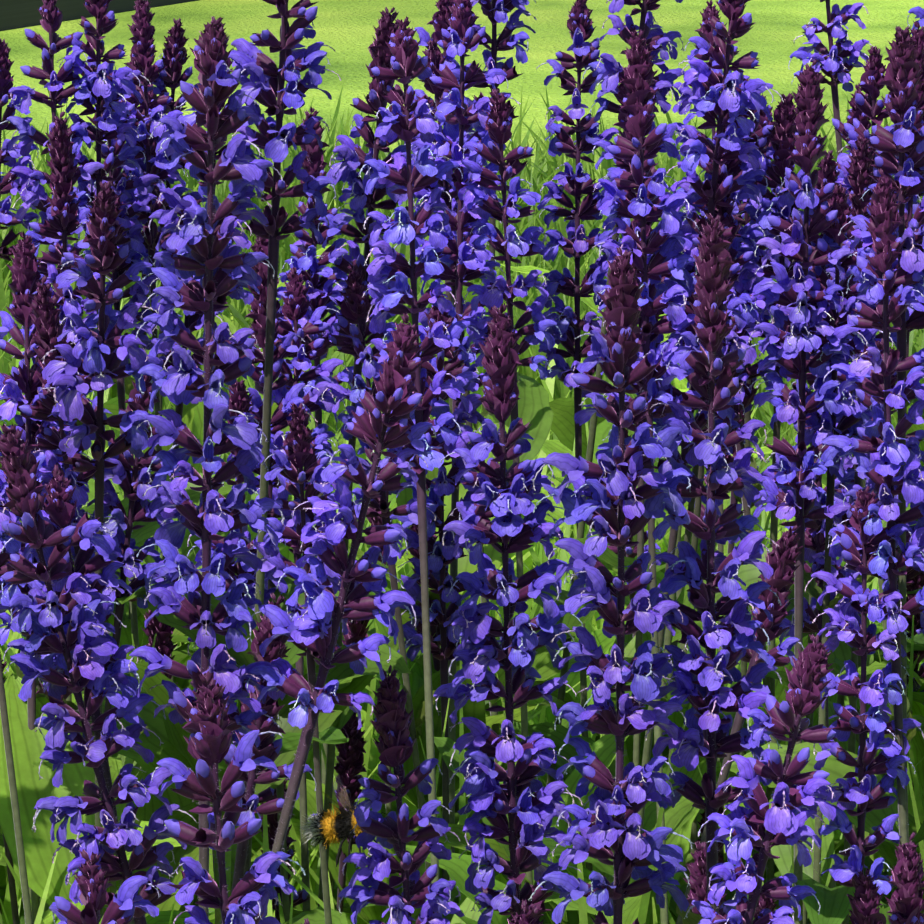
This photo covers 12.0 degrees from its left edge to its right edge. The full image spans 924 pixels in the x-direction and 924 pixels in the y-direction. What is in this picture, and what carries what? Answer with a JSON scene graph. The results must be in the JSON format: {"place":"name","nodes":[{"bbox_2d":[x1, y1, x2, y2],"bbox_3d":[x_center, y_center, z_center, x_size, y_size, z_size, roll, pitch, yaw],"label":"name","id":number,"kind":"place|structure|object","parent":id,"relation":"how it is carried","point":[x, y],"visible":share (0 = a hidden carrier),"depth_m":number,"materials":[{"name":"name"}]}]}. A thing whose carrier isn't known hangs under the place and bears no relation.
{"place":"outdoors","nodes":[
{"label":"outdoors","id":0,"kind":"place"},
{"bbox_2d":[0,0,923,457],"bbox_3d":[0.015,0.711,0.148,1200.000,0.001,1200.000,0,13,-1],"label":"lawn ground","id":1,"kind":"structure","parent":0,"point":[344,30],"depth_m":5.89,"materials":[{"name":"green plant"}]},
{"bbox_2d":[0,0,196,30],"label":"path kerb","id":2,"kind":"structure","parent":1,"relation":"on","point":[14,14],"depth_m":6.08,"materials":[{"name":"concrete"}]},
{"bbox_2d":[0,80,923,645],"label":"lawn grass","id":3,"kind":"structure","parent":1,"relation":"on","point":[544,164],"depth_m":3.86,"materials":[{"name":"green plant"}]},
{"bbox_2d":[0,243,923,881],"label":"foliage plants","id":4,"kind":"object","parent":1,"relation":"on","point":[562,423],"depth_m":2.06,"materials":[{"name":"green plant"}]},
{"bbox_2d":[0,281,923,839],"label":"tall grass","id":5,"kind":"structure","parent":1,"relation":"on","point":[528,559],"depth_m":2.27,"materials":[{"name":"green plant"}]},
{"bbox_2d":[404,0,592,864],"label":"salvia plant","id":6,"kind":"object","parent":1,"relation":"on","point":[438,22],"visible":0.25,"depth_m":1.43,"materials":[{"name":"purple plant"}]},
{"bbox_2d":[869,21,923,875],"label":"salvia plant","id":7,"kind":"object","parent":1,"relation":"on","point":[886,852],"visible":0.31,"depth_m":1.34,"materials":[{"name":"purple plant"}]},
{"label":"bed soil","id":8,"kind":"structure","parent":0,"visible":0},
{"bbox_2d":[2,660,19,923],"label":"salvia plant","id":9,"kind":"object","parent":8,"relation":"on","point":[13,899],"visible":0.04,"depth_m":1.24,"materials":[{"name":"green plant"}]},
{"bbox_2d":[0,38,64,920],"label":"salvia plant","id":10,"kind":"object","parent":8,"relation":"in","point":[13,185],"visible":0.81,"depth_m":1.49,"materials":[{"name":"purple plant"}]},
{"bbox_2d":[0,231,88,923],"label":"flower spike","id":11,"kind":"object","parent":8,"relation":"on","point":[16,383],"visible":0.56,"depth_m":1.19,"materials":[{"name":"purple plant"}]},
{"bbox_2d":[2,346,92,923],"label":"salvia plant","id":12,"kind":"object","parent":8,"relation":"on","point":[20,420],"visible":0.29,"depth_m":1.19,"materials":[{"name":"purple plant"}]},
{"bbox_2d":[0,0,107,329],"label":"flower spike","id":13,"kind":"object","parent":8,"relation":"on","point":[51,14],"visible":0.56,"depth_m":1.39,"materials":[{"name":"purple plant"}]},
{"bbox_2d":[36,626,71,701],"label":"flower spike","id":14,"kind":"object","parent":8,"relation":"on","point":[68,693],"visible":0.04,"depth_m":1.19,"materials":[{"name":"purple plant"}]},
{"bbox_2d":[0,111,133,865],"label":"salvia plant","id":15,"kind":"object","parent":8,"relation":"in","point":[64,218],"visible":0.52,"depth_m":1.36,"materials":[{"name":"purple plant"}]},
{"bbox_2d":[0,465,141,923],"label":"flower spike","id":16,"kind":"object","parent":8,"relation":"on","point":[61,506],"visible":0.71,"depth_m":0.95,"materials":[{"name":"purple plant"}]},
{"bbox_2d":[19,275,132,893],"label":"salvia plant","id":17,"kind":"object","parent":8,"relation":"on","point":[46,322],"visible":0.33,"depth_m":1.17,"materials":[{"name":"purple plant"}]},
{"bbox_2d":[0,423,196,923],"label":"flower spike","id":18,"kind":"object","parent":8,"relation":"on","point":[40,612],"visible":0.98,"depth_m":0.94,"materials":[{"name":"purple plant"}]},
{"bbox_2d":[38,181,159,921],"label":"salvia plant","id":19,"kind":"object","parent":8,"relation":"on","point":[99,367],"visible":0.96,"depth_m":1.10,"materials":[{"name":"purple plant"}]},
{"bbox_2d":[49,849,160,923],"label":"flower spike","id":20,"kind":"object","parent":8,"relation":"on","point":[93,884],"visible":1,"depth_m":0.78,"materials":[{"name":"purple plant"}]},
{"bbox_2d":[0,416,214,923],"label":"salvia plant","id":21,"kind":"object","parent":8,"relation":"on","point":[13,546],"visible":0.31,"depth_m":1.14,"materials":[{"name":"green plant"}]},
{"bbox_2d":[73,50,151,566],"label":"salvia plant","id":22,"kind":"object","parent":8,"relation":"on","point":[132,64],"visible":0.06,"depth_m":1.50,"materials":[{"name":"purple plant"}]},
{"bbox_2d":[0,0,232,900],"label":"salvia plant","id":23,"kind":"object","parent":8,"relation":"on","point":[105,92],"visible":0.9,"depth_m":1.40,"materials":[{"name":"purple plant"}]},
{"bbox_2d":[73,99,165,768],"bbox_3d":[-0.107,0.147,1.440,0.037,0.554,0.039,-2,0,-21],"label":"flower spike","id":24,"kind":"object","parent":8,"relation":"on","point":[131,237],"visible":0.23,"depth_m":1.44,"materials":[{"name":"purple plant"}]},
{"bbox_2d":[63,375,180,757],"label":"salvia plant","id":25,"kind":"object","parent":8,"relation":"on","point":[135,481],"visible":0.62,"depth_m":1.17,"materials":[{"name":"purple plant"}]},
{"bbox_2d":[43,18,206,694],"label":"salvia plant","id":26,"kind":"object","parent":8,"relation":"on","point":[174,57],"visible":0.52,"depth_m":1.46,"materials":[{"name":"purple plant"}]},
{"bbox_2d":[40,198,223,897],"bbox_3d":[-0.113,0.157,1.480,0.078,0.508,0.132,4,17,3],"label":"salvia plant","id":27,"kind":"object","parent":8,"relation":"on","point":[193,321],"visible":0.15,"depth_m":1.41,"materials":[{"name":"purple plant"}]},
{"bbox_2d":[112,83,192,622],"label":"salvia plant","id":28,"kind":"object","parent":8,"relation":"on","point":[129,386],"visible":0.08,"depth_m":1.53,"materials":[{"name":"purple plant"}]},
{"bbox_2d":[141,610,177,683],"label":"flower spike","id":29,"kind":"object","parent":8,"relation":"on","point":[163,641],"visible":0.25,"depth_m":1.30,"materials":[{"name":"purple plant"}]},
{"bbox_2d":[128,17,284,917],"bbox_3d":[-0.057,0.220,0.941,0.124,0.630,0.118,2,-1,-15],"label":"flower spike","id":30,"kind":"object","parent":8,"relation":"on","point":[210,266],"visible":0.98,"depth_m":0.94,"materials":[{"name":"purple plant"}]},
{"bbox_2d":[80,0,335,909],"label":"salvia plant","id":31,"kind":"object","parent":8,"relation":"on","point":[142,29],"visible":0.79,"depth_m":1.45,"materials":[{"name":"purple plant"}]},
{"bbox_2d":[90,16,348,880],"bbox_3d":[-0.055,0.175,1.204,0.122,0.589,0.115,3,13,12],"label":"salvia plant","id":32,"kind":"object","parent":8,"relation":"on","point":[290,741],"visible":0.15,"depth_m":1.18,"materials":[{"name":"purple plant"}]},
{"bbox_2d":[151,673,305,923],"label":"flower spike","id":33,"kind":"object","parent":8,"relation":"on","point":[209,741],"visible":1,"depth_m":0.77,"materials":[{"name":"purple plant"}]},
{"bbox_2d":[116,0,348,923],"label":"salvia plant","id":34,"kind":"object","parent":8,"relation":"in","point":[273,139],"visible":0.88,"depth_m":1.17,"materials":[{"name":"purple plant"}]},
{"bbox_2d":[187,379,287,874],"bbox_3d":[-0.061,0.226,1.213,0.036,0.499,0.035,0,0,35],"label":"flower spike","id":35,"kind":"object","parent":8,"relation":"on","point":[239,399],"visible":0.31,"depth_m":1.21,"materials":[{"name":"purple plant"}]},
{"bbox_2d":[214,593,316,923],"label":"flower spike","id":36,"kind":"object","parent":8,"relation":"on","point":[268,747],"visible":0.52,"depth_m":1.02,"materials":[{"name":"purple plant"}]},
{"bbox_2d":[219,224,318,921],"bbox_3d":[-0.046,0.200,1.247,0.032,0.536,0.031,-2,1,23],"label":"flower spike","id":37,"kind":"object","parent":8,"relation":"on","point":[285,348],"visible":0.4,"depth_m":1.24,"materials":[{"name":"purple plant"}]},
{"bbox_2d":[259,779,309,921],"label":"salvia plant","id":38,"kind":"object","parent":8,"relation":"on","point":[272,820],"visible":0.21,"depth_m":1.26,"materials":[{"name":"green plant"}]},
{"bbox_2d":[255,267,348,911],"bbox_3d":[-0.051,0.200,1.293,0.031,0.515,0.033,0,1,-17],"label":"flower spike","id":39,"kind":"object","parent":8,"relation":"on","point":[297,301],"visible":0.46,"depth_m":1.29,"materials":[{"name":"purple plant"}]},
{"bbox_2d":[247,403,359,923],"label":"salvia plant","id":40,"kind":"object","parent":8,"relation":"on","point":[289,472],"visible":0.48,"depth_m":1.15,"materials":[{"name":"purple plant"}]},
{"bbox_2d":[277,107,365,869],"bbox_3d":[-0.044,0.161,1.391,0.035,0.548,0.033,0,0,36],"label":"flower spike","id":41,"kind":"object","parent":8,"relation":"on","point":[322,291],"visible":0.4,"depth_m":1.39,"materials":[{"name":"purple plant"}]},
{"bbox_2d":[308,712,366,911],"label":"salvia plant","id":42,"kind":"object","parent":8,"relation":"on","point":[348,767],"visible":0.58,"depth_m":1.33,"materials":[{"name":"purple plant"}]},
{"bbox_2d":[299,774,387,866],"bbox_3d":[-0.028,0.084,1.032,0.022,0.019,0.011,-7,13,21],"label":"bumblebee","id":43,"kind":"object","parent":42,"relation":"attached to","point":[325,827],"visible":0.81,"depth_m":1.03,"materials":[{"name":"fur"}]},
{"bbox_2d":[247,312,436,901],"bbox_3d":[-0.090,0.249,0.942,0.120,0.584,0.141,18,-1,-15],"label":"flower spike","id":44,"kind":"object","parent":8,"relation":"on","point":[316,628],"visible":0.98,"depth_m":0.94,"materials":[{"name":"purple plant"}]},
{"bbox_2d":[329,619,374,895],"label":"salvia plant","id":45,"kind":"object","parent":8,"relation":"on","point":[357,631],"visible":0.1,"depth_m":1.41,"materials":[{"name":"green plant"}]},
{"bbox_2d":[321,264,435,885],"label":"salvia plant","id":46,"kind":"object","parent":8,"relation":"on","point":[355,305],"visible":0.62,"depth_m":1.20,"materials":[{"name":"purple plant"}]},
{"bbox_2d":[366,497,398,815],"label":"salvia plant","id":47,"kind":"object","parent":8,"relation":"on","point":[374,521],"visible":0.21,"depth_m":1.47,"materials":[{"name":"purple plant"}]},
{"bbox_2d":[315,6,458,922],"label":"salvia plant","id":48,"kind":"object","parent":8,"relation":"on","point":[351,153],"visible":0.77,"depth_m":1.21,"materials":[{"name":"purple plant"}]},
{"bbox_2d":[338,665,464,923],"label":"flower spike","id":49,"kind":"object","parent":8,"relation":"on","point":[391,722],"visible":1,"depth_m":0.96,"materials":[{"name":"purple plant"}]},
{"bbox_2d":[358,16,478,882],"bbox_3d":[0.004,0.187,1.145,0.036,0.607,0.031,-4,1,-25],"label":"flower spike","id":50,"kind":"object","parent":8,"relation":"on","point":[407,224],"visible":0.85,"depth_m":1.14,"materials":[{"name":"purple plant"}]},
{"bbox_2d":[405,525,458,812],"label":"salvia plant","id":51,"kind":"object","parent":8,"relation":"on","point":[435,630],"visible":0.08,"depth_m":1.36,"materials":[{"name":"purple plant"}]},
{"bbox_2d":[388,295,502,879],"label":"salvia flower","id":52,"kind":"object","parent":8,"relation":"on","point":[441,557],"visible":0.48,"depth_m":1.27,"materials":[{"name":"purple plant"}]},
{"bbox_2d":[0,307,923,923],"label":"foliage plants","id":53,"kind":"object","parent":8,"relation":"on","point":[28,745],"visible":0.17,"depth_m":1.23,"materials":[{"name":"green plant"}]},
{"bbox_2d":[0,291,923,923],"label":"grass tufts","id":54,"kind":"object","parent":8,"relation":"on","point":[372,761],"visible":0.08,"depth_m":1.36,"materials":[{"name":"green plant"}]},
{"bbox_2d":[408,0,520,901],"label":"salvia flower","id":55,"kind":"object","parent":8,"relation":"on","point":[466,257],"visible":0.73,"depth_m":1.29,"materials":[{"name":"purple plant"}]},
{"bbox_2d":[365,38,575,906],"bbox_3d":[0.015,0.152,1.370,0.087,0.568,0.147,-5,9,21],"label":"salvia plant","id":56,"kind":"object","parent":8,"relation":"on","point":[436,58],"visible":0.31,"depth_m":1.33,"materials":[{"name":"purple plant"}]},
{"bbox_2d":[367,0,632,680],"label":"salvia plant","id":57,"kind":"object","parent":8,"relation":"on","point":[535,410],"visible":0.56,"depth_m":1.42,"materials":[{"name":"purple plant"}]},
{"bbox_2d":[433,303,583,923],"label":"salvia flower","id":58,"kind":"object","parent":8,"relation":"on","point":[494,802],"visible":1,"depth_m":0.98,"materials":[{"name":"purple plant"}]},
{"bbox_2d":[434,88,603,914],"bbox_3d":[0.031,0.180,1.223,0.123,0.571,0.084,4,13,19],"label":"salvia plant","id":59,"kind":"object","parent":8,"relation":"on","point":[498,124],"visible":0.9,"depth_m":1.17,"materials":[{"name":"purple plant"}]},
{"bbox_2d":[507,900,542,923],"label":"salvia flower","id":60,"kind":"object","parent":8,"relation":"on","point":[529,914],"visible":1,"depth_m":0.79,"materials":[{"name":"purple plant"}]},
{"bbox_2d":[437,0,691,835],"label":"salvia plant","id":61,"kind":"object","parent":8,"relation":"on","point":[610,70],"visible":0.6,"depth_m":1.29,"materials":[{"name":"purple plant"}]},
{"bbox_2d":[537,0,621,914],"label":"salvia flower","id":62,"kind":"object","parent":8,"relation":"on","point":[571,324],"visible":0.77,"depth_m":1.34,"materials":[{"name":"purple plant"}]},
{"bbox_2d":[528,247,694,923],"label":"salvia flower","id":63,"kind":"object","parent":8,"relation":"on","point":[607,484],"visible":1,"depth_m":0.94,"materials":[{"name":"purple plant"}]},
{"bbox_2d":[513,193,748,803],"bbox_3d":[0.037,0.184,1.308,0.108,0.526,0.121,2,13,7],"label":"salvia plant","id":64,"kind":"object","parent":8,"relation":"on","point":[557,736],"visible":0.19,"depth_m":1.31,"materials":[{"name":"purple plant"}]},
{"bbox_2d":[607,428,661,636],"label":"salvia plant","id":65,"kind":"object","parent":8,"relation":"on","point":[630,552],"visible":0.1,"depth_m":1.50,"materials":[{"name":"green plant"}]},
{"bbox_2d":[541,222,747,883],"bbox_3d":[0.042,0.193,1.244,0.116,0.536,0.100,0,13,2],"label":"salvia plant","id":66,"kind":"object","parent":8,"relation":"on","point":[679,815],"visible":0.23,"depth_m":1.19,"materials":[{"name":"purple plant"}]},
{"bbox_2d":[592,29,701,923],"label":"salvia flower","id":67,"kind":"object","parent":8,"relation":"on","point":[665,242],"visible":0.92,"depth_m":1.17,"materials":[{"name":"purple plant"}]},
{"bbox_2d":[592,67,735,853],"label":"salvia plant","id":68,"kind":"object","parent":8,"relation":"on","point":[677,718],"visible":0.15,"depth_m":1.29,"materials":[{"name":"purple plant"}]},
{"bbox_2d":[558,0,836,888],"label":"salvia plant","id":69,"kind":"object","parent":8,"relation":"on","point":[735,99],"visible":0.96,"depth_m":1.25,"materials":[{"name":"purple plant"}]},
{"bbox_2d":[683,840,726,919],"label":"salvia flower","id":70,"kind":"object","parent":8,"relation":"on","point":[698,879],"visible":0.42,"depth_m":1.02,"materials":[{"name":"purple plant"}]},
{"bbox_2d":[696,805,729,921],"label":"salvia plant","id":71,"kind":"object","parent":8,"relation":"on","point":[720,844],"visible":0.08,"depth_m":1.29,"materials":[{"name":"purple plant"}]},
{"bbox_2d":[644,212,782,923],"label":"salvia flower","id":72,"kind":"object","parent":8,"relation":"on","point":[700,677],"visible":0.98,"depth_m":0.96,"materials":[{"name":"purple plant"}]},
{"bbox_2d":[665,0,761,860],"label":"salvia flower","id":73,"kind":"object","parent":8,"relation":"on","point":[705,31],"visible":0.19,"depth_m":1.39,"materials":[{"name":"purple plant"}]},
{"bbox_2d":[666,140,760,883],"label":"salvia plant","id":74,"kind":"object","parent":8,"relation":"on","point":[743,194],"visible":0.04,"depth_m":1.34,"materials":[{"name":"purple plant"}]},
{"bbox_2d":[662,116,770,916],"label":"salvia plant","id":75,"kind":"object","parent":8,"relation":"on","point":[736,168],"visible":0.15,"depth_m":1.30,"materials":[{"name":"purple plant"}]},
{"bbox_2d":[694,429,739,544],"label":"salvia plant","id":76,"kind":"object","parent":8,"relation":"on","point":[703,508],"visible":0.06,"depth_m":1.47,"materials":[{"name":"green plant"}]},
{"bbox_2d":[705,379,762,553],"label":"salvia plant","id":77,"kind":"object","parent":8,"relation":"on","point":[733,500],"visible":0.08,"depth_m":1.51,"materials":[{"name":"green plant"}]},
{"bbox_2d":[676,524,803,923],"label":"salvia flower","id":78,"kind":"object","parent":8,"relation":"on","point":[781,561],"visible":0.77,"depth_m":1.07,"materials":[{"name":"purple plant"}]},
{"bbox_2d":[611,92,885,880],"bbox_3d":[0.100,0.165,1.323,0.126,0.557,0.104,8,15,32],"label":"salvia plant","id":79,"kind":"object","parent":8,"relation":"on","point":[782,140],"visible":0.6,"depth_m":1.26,"materials":[{"name":"purple plant"}]},
{"bbox_2d":[704,75,793,786],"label":"salvia plant","id":80,"kind":"object","parent":8,"relation":"on","point":[761,144],"visible":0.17,"depth_m":1.38,"materials":[{"name":"purple plant"}]},
{"bbox_2d":[684,634,835,923],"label":"salvia flower","id":81,"kind":"object","parent":8,"relation":"on","point":[789,812],"visible":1,"depth_m":0.94,"materials":[{"name":"purple plant"}]},
{"bbox_2d":[754,895,776,918],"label":"salvia plant","id":82,"kind":"object","parent":8,"relation":"on","point":[765,902],"visible":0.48,"depth_m":1.19,"materials":[{"name":"purple plant"}]},
{"bbox_2d":[684,171,851,923],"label":"salvia plant","id":83,"kind":"object","parent":8,"relation":"on","point":[731,342],"visible":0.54,"depth_m":1.27,"materials":[{"name":"purple plant"}]},
{"bbox_2d":[669,149,893,923],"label":"salvia plant","id":84,"kind":"object","parent":8,"relation":"on","point":[827,172],"visible":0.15,"depth_m":1.26,"materials":[{"name":"purple plant"}]},
{"bbox_2d":[746,59,867,923],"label":"salvia flower","id":85,"kind":"object","parent":8,"relation":"on","point":[799,502],"visible":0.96,"depth_m":1.17,"materials":[{"name":"purple plant"}]},
{"bbox_2d":[755,265,865,887],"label":"salvia flower","id":86,"kind":"object","parent":8,"relation":"on","point":[814,550],"visible":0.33,"depth_m":1.24,"materials":[{"name":"purple plant"}]},
{"bbox_2d":[740,94,912,790],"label":"salvia plant","id":87,"kind":"object","parent":8,"relation":"on","point":[764,121],"visible":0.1,"depth_m":1.43,"materials":[{"name":"purple plant"}]},
{"bbox_2d":[730,26,923,844],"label":"salvia plant","id":88,"kind":"object","parent":8,"relation":"on","point":[901,81],"visible":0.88,"depth_m":1.12,"materials":[{"name":"purple plant"}]},
{"bbox_2d":[769,184,897,923],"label":"salvia plant","id":89,"kind":"object","parent":8,"relation":"on","point":[834,903],"visible":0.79,"depth_m":1.18,"materials":[{"name":"purple plant"}]},
{"bbox_2d":[751,46,918,890],"bbox_3d":[0.127,0.150,1.386,0.130,0.559,0.086,-10,16,-39],"label":"salvia plant","id":90,"kind":"object","parent":8,"relation":"on","point":[871,106],"visible":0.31,"depth_m":1.35,"materials":[{"name":"purple plant"}]},
{"bbox_2d":[758,0,923,705],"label":"salvia plant","id":91,"kind":"object","parent":8,"relation":"on","point":[837,65],"visible":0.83,"depth_m":1.54,"materials":[{"name":"purple plant"}]},
{"bbox_2d":[765,136,923,923],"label":"salvia plant","id":92,"kind":"object","parent":8,"relation":"on","point":[860,171],"visible":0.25,"depth_m":1.22,"materials":[{"name":"purple plant"}]},
{"bbox_2d":[784,6,923,685],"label":"salvia plant","id":93,"kind":"object","parent":8,"relation":"on","point":[918,11],"visible":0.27,"depth_m":1.43,"materials":[{"name":"purple plant"}]},
{"bbox_2d":[785,151,923,874],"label":"salvia plant","id":94,"kind":"object","parent":8,"relation":"on","point":[919,639],"depth_m":1.44,"materials":[{"name":"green plant"}]},
{"bbox_2d":[805,486,923,898],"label":"salvia flower","id":95,"kind":"object","parent":8,"relation":"on","point":[866,792],"visible":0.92,"depth_m":1.11,"materials":[{"name":"purple plant"}]},
{"bbox_2d":[846,868,885,923],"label":"salvia flower","id":96,"kind":"object","parent":8,"relation":"on","point":[865,901],"visible":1,"depth_m":1.01,"materials":[{"name":"purple plant"}]},
{"bbox_2d":[819,169,923,844],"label":"salvia flower","id":97,"kind":"object","parent":8,"relation":"on","point":[871,370],"visible":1,"depth_m":1.11,"materials":[{"name":"purple plant"}]},
{"bbox_2d":[832,84,923,885],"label":"salvia plant","id":98,"kind":"object","parent":8,"relation":"on","point":[856,112],"visible":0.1,"depth_m":1.42,"materials":[{"name":"purple plant"}]},
{"bbox_2d":[840,338,923,841],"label":"salvia plant","id":99,"kind":"object","parent":8,"relation":"on","point":[914,438],"visible":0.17,"depth_m":1.16,"materials":[{"name":"purple plant"}]},
{"bbox_2d":[877,901,891,923],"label":"salvia plant","id":100,"kind":"object","parent":8,"relation":"on","point":[884,908],"visible":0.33,"depth_m":1.08,"materials":[{"name":"green plant"}]},
{"bbox_2d":[885,832,923,923],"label":"salvia flower","id":101,"kind":"object","parent":8,"relation":"on","point":[906,902],"visible":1,"depth_m":0.99,"materials":[{"name":"purple plant"}]},
{"bbox_2d":[906,573,923,790],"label":"salvia plant","id":102,"kind":"object","parent":8,"relation":"on","point":[918,580],"visible":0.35,"depth_m":1.48,"materials":[{"name":"purple plant"}]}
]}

